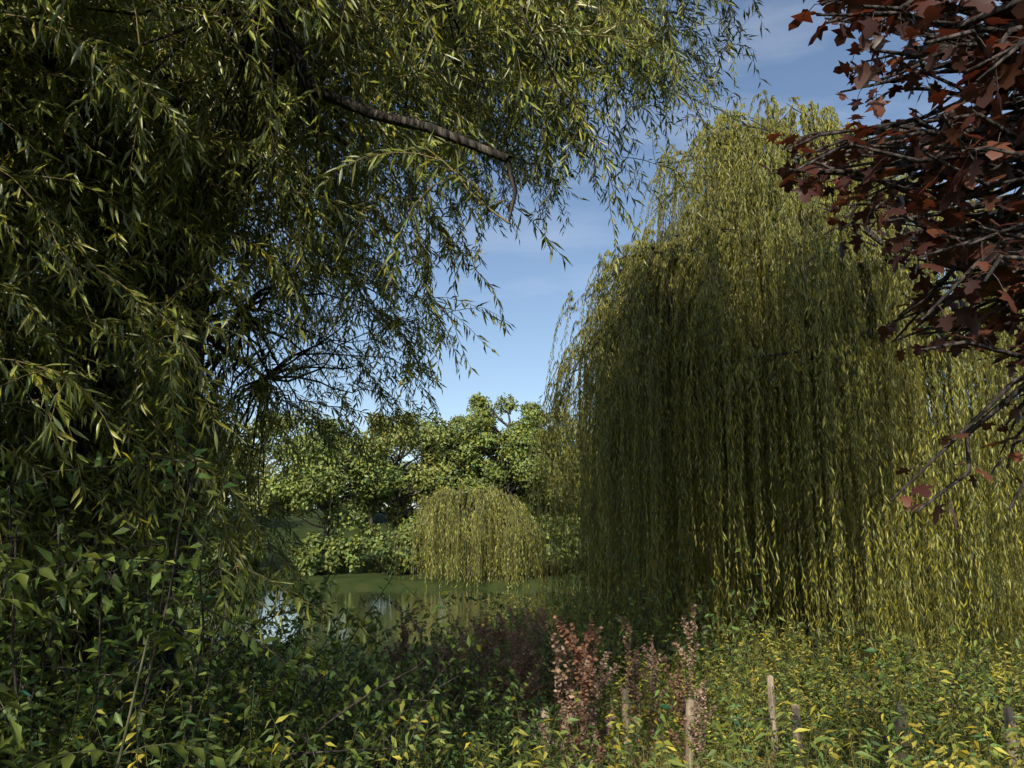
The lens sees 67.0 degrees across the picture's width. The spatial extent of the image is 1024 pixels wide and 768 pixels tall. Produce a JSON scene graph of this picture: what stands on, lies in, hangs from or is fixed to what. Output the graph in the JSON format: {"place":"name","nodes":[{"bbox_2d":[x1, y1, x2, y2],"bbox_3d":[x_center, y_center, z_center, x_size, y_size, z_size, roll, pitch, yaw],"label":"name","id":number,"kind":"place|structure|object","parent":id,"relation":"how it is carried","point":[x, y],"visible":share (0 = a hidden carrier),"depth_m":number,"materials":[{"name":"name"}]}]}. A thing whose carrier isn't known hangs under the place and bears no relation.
{"place":"outdoors","nodes":[
{"label":"outdoors","id":0,"kind":"place"},
{"bbox_2d":[14,0,1023,508],"label":"sky","id":1,"kind":"structure","parent":0,"point":[532,293],"materials":[{"name":"blue"}]},
{"bbox_2d":[180,508,1023,767],"bbox_3d":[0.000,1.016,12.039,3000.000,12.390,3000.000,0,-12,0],"label":"ground","id":2,"kind":"structure","parent":0,"point":[301,528],"depth_m":60.50,"materials":[{"name":"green plant"}]},
{"bbox_2d":[0,494,230,767],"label":"ash sapling","id":3,"kind":"object","parent":2,"relation":"on","point":[96,754],"visible":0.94,"depth_m":2.65,"materials":[{"name":"green plant"}]},
{"bbox_2d":[199,423,241,528],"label":"tree","id":4,"kind":"object","parent":2,"relation":"on","point":[205,524],"visible":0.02,"depth_m":75.36,"materials":[{"name":"green plant"}]},
{"bbox_2d":[194,533,268,573],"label":"bank scrub","id":5,"kind":"object","parent":2,"relation":"on","point":[232,561],"visible":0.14,"depth_m":67.58,"materials":[{"name":"green plant"}]},
{"bbox_2d":[203,403,332,571],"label":"tree","id":6,"kind":"object","parent":2,"relation":"on","point":[268,467],"visible":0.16,"depth_m":71.52,"materials":[{"name":"green plant"}]},
{"bbox_2d":[287,531,352,575],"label":"bank scrub","id":7,"kind":"object","parent":2,"relation":"on","point":[334,543],"visible":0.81,"depth_m":68.26,"materials":[{"name":"green plant"}]},
{"bbox_2d":[254,417,406,573],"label":"tree","id":8,"kind":"object","parent":2,"relation":"on","point":[331,487],"visible":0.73,"depth_m":69.18,"materials":[{"name":"green plant"}]},
{"bbox_2d":[315,434,390,518],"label":"horizon tree","id":9,"kind":"object","parent":2,"relation":"on","point":[348,499],"visible":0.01,"depth_m":142.26,"materials":[{"name":"green plant"}]},
{"bbox_2d":[323,424,412,524],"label":"horizon tree","id":10,"kind":"object","parent":2,"relation":"on","point":[371,519],"visible":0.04,"depth_m":135.27,"materials":[{"name":"green plant"}]},
{"bbox_2d":[342,521,418,574],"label":"bank scrub","id":11,"kind":"object","parent":2,"relation":"on","point":[366,540],"visible":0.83,"depth_m":68.09,"materials":[{"name":"green plant"}]},
{"bbox_2d":[0,0,771,763],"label":"willow tree","id":12,"kind":"object","parent":2,"relation":"on","point":[124,240],"visible":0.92,"depth_m":4.93,"materials":[{"name":"green plant"}]},
{"bbox_2d":[342,409,466,553],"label":"tree","id":13,"kind":"object","parent":2,"relation":"on","point":[441,467],"visible":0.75,"depth_m":74.32,"materials":[{"name":"green plant"}]},
{"bbox_2d":[388,506,468,573],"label":"bank scrub","id":14,"kind":"object","parent":2,"relation":"on","point":[407,524],"visible":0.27,"depth_m":68.92,"materials":[{"name":"green plant"}]},
{"bbox_2d":[400,443,497,518],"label":"horizon tree","id":15,"kind":"object","parent":2,"relation":"on","point":[407,467],"visible":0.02,"depth_m":127.77,"materials":[{"name":"green plant"}]},
{"bbox_2d":[401,409,503,551],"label":"tree","id":16,"kind":"object","parent":2,"relation":"on","point":[471,450],"visible":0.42,"depth_m":76.39,"materials":[{"name":"green plant"}]},
{"bbox_2d":[389,481,550,588],"bbox_3d":[-3.062,13.176,62.322,11.244,10.907,11.552,-10,-15,41],"label":"weeping willow tree","id":17,"kind":"object","parent":2,"relation":"on","point":[472,537],"visible":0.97,"depth_m":60.81,"materials":[{"name":"green plant"}]},
{"bbox_2d":[455,391,562,540],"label":"tree","id":18,"kind":"object","parent":2,"relation":"on","point":[514,444],"visible":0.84,"depth_m":75.35,"materials":[{"name":"green plant"}]},
{"bbox_2d":[0,346,1023,767],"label":"bank shrubs","id":19,"kind":"object","parent":2,"relation":"on","point":[284,692],"visible":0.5,"depth_m":4.61,"materials":[{"name":"green plant"}]},
{"bbox_2d":[0,581,1023,767],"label":"weed stems","id":20,"kind":"object","parent":2,"relation":"on","point":[829,742],"visible":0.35,"depth_m":8.92,"materials":[{"name":"green plant"}]},
{"bbox_2d":[0,586,1023,767],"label":"tall grass","id":21,"kind":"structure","parent":2,"relation":"on","point":[471,633],"depth_m":11.07,"materials":[{"name":"green plant"}]},
{"bbox_2d":[459,514,565,574],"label":"bank scrub","id":22,"kind":"object","parent":2,"relation":"on","point":[547,553],"visible":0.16,"depth_m":65.96,"materials":[{"name":"green plant"}]},
{"bbox_2d":[54,675,1019,767],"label":"fence","id":23,"kind":"object","parent":2,"relation":"on","point":[1008,713],"visible":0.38,"depth_m":7.53,"materials":[{"name":"brown wood"}]},
{"bbox_2d":[365,599,716,767],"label":"flowering plants","id":24,"kind":"object","parent":2,"relation":"on","point":[585,667],"visible":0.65,"depth_m":8.61,"materials":[{"name":"brown"}]},
{"bbox_2d":[489,407,602,519],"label":"tree","id":25,"kind":"object","parent":2,"relation":"on","point":[547,489],"visible":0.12,"depth_m":79.01,"materials":[{"name":"green plant"}]},
{"bbox_2d":[513,455,578,521],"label":"tree","id":26,"kind":"object","parent":2,"relation":"on","point":[534,509],"visible":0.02,"depth_m":113.39,"materials":[{"name":"green plant"}]},
{"bbox_2d":[525,437,593,528],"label":"horizon tree","id":27,"kind":"object","parent":2,"relation":"on","point":[534,450],"visible":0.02,"depth_m":119.42,"materials":[{"name":"green plant"}]},
{"bbox_2d":[520,512,599,572],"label":"bank scrub","id":28,"kind":"object","parent":2,"relation":"on","point":[576,547],"visible":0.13,"depth_m":70.25,"materials":[{"name":"green plant"}]},
{"bbox_2d":[533,443,610,533],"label":"tree","id":29,"kind":"object","parent":2,"relation":"on","point":[543,507],"visible":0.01,"depth_m":84.82,"materials":[{"name":"green plant"}]},
{"bbox_2d":[525,89,1023,709],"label":"weeping willow tree","id":30,"kind":"object","parent":2,"relation":"on","point":[795,427],"visible":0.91,"depth_m":15.94,"materials":[{"name":"green plant"}]},
{"bbox_2d":[758,0,1023,529],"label":"copper maple tree","id":31,"kind":"object","parent":2,"relation":"on","point":[959,153],"visible":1,"depth_m":2.80,"materials":[{"name":"red plant"}]},
{"bbox_2d":[910,439,1022,560],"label":"tree","id":32,"kind":"object","parent":2,"relation":"on","point":[979,494],"visible":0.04,"depth_m":91.84,"materials":[{"name":"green plant"}]},
{"bbox_2d":[183,589,1022,644],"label":"pond water","id":33,"kind":"structure","parent":0,"point":[350,598],"depth_m":41.79,"materials":[{"name":"green liquid"}]}
]}

